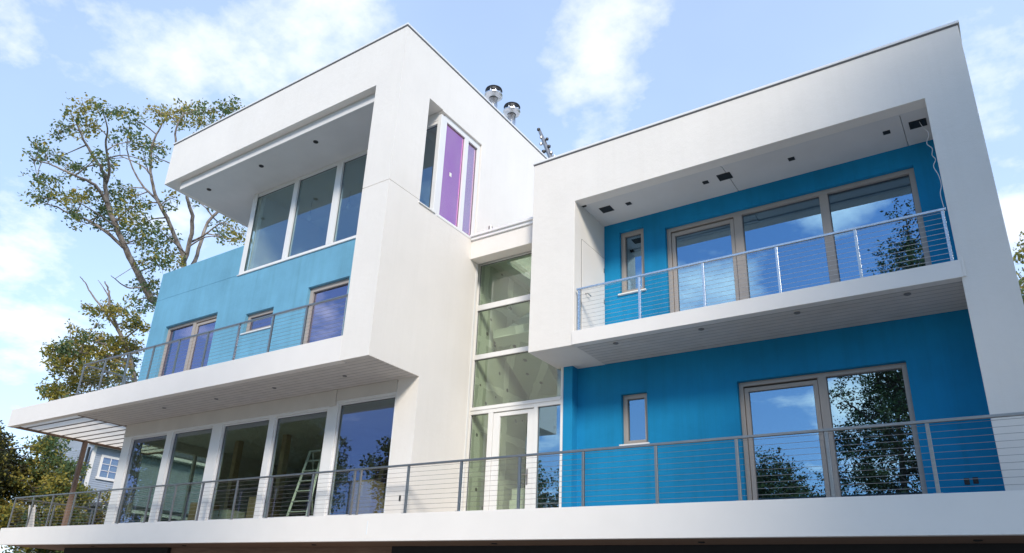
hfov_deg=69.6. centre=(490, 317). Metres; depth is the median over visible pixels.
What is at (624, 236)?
window
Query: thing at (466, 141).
window
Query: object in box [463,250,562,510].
window
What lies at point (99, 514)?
leafy shrub
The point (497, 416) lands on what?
door
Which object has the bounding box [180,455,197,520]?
window
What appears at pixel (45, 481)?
young tree
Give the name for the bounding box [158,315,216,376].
window
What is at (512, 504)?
carton
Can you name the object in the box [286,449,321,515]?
step ladder
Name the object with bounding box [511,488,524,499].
carton
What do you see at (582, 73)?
sky
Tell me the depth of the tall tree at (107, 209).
37.00 m
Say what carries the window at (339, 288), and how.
in the house at (784, 316)
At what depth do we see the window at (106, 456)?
52.56 m
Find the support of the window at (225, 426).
in the house at (784, 316)
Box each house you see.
[0,20,1023,552]
[16,435,205,552]
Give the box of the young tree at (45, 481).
[0,433,97,552]
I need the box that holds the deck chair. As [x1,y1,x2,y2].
[27,505,35,526]
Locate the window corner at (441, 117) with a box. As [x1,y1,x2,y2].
[430,114,444,209]
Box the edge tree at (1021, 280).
[1012,231,1023,302]
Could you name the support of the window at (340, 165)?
in the house at (784, 316)
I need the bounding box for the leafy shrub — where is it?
[37,485,133,552]
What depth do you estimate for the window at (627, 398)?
16.94 m
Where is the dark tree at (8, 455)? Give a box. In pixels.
[0,420,37,548]
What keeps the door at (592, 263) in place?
in the house at (784, 316)
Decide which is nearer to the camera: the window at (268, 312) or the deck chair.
the window at (268, 312)
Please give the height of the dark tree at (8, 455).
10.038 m
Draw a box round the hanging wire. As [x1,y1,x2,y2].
[919,122,943,206]
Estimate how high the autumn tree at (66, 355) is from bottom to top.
14.433 m
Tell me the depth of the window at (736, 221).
16.51 m
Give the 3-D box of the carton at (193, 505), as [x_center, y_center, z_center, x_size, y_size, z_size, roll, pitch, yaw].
[-8.719,6.016,22.329,0.700,0.724,0.503,-8,-24,25]
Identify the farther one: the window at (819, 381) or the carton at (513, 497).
the carton at (513, 497)
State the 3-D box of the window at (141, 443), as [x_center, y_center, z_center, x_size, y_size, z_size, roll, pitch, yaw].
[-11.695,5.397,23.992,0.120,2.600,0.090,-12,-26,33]
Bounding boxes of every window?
[95,454,118,481]
[113,434,166,523]
[123,443,142,522]
[155,427,212,521]
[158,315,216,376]
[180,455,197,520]
[206,418,269,520]
[237,120,444,275]
[246,309,272,331]
[260,410,326,518]
[303,278,348,343]
[325,396,394,515]
[437,117,479,238]
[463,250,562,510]
[621,228,644,292]
[623,393,647,443]
[667,168,931,312]
[739,362,927,499]
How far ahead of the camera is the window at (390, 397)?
18.25 m
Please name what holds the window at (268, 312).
in the house at (784, 316)
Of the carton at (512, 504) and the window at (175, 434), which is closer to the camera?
the carton at (512, 504)
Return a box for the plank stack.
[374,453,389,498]
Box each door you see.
[489,409,533,509]
[581,239,604,328]
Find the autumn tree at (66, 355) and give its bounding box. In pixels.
[35,277,150,401]
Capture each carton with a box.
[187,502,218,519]
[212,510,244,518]
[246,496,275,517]
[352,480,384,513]
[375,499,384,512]
[509,500,523,508]
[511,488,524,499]
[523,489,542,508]
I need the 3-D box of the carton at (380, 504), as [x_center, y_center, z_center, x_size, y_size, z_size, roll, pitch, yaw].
[-2.229,4.768,18.091,0.703,0.554,1.100,22,-29,-39]
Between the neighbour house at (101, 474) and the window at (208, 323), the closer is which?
the window at (208, 323)
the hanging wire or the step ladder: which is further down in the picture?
the step ladder
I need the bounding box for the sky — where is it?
[0,0,1023,552]
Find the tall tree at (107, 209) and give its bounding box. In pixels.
[17,92,252,522]
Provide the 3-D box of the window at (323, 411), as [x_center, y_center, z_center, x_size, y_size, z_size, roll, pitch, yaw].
[-5.049,3.835,19.079,2.036,2.728,0.090,-12,-26,33]
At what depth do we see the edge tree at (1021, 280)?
31.72 m
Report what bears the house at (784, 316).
on the yard

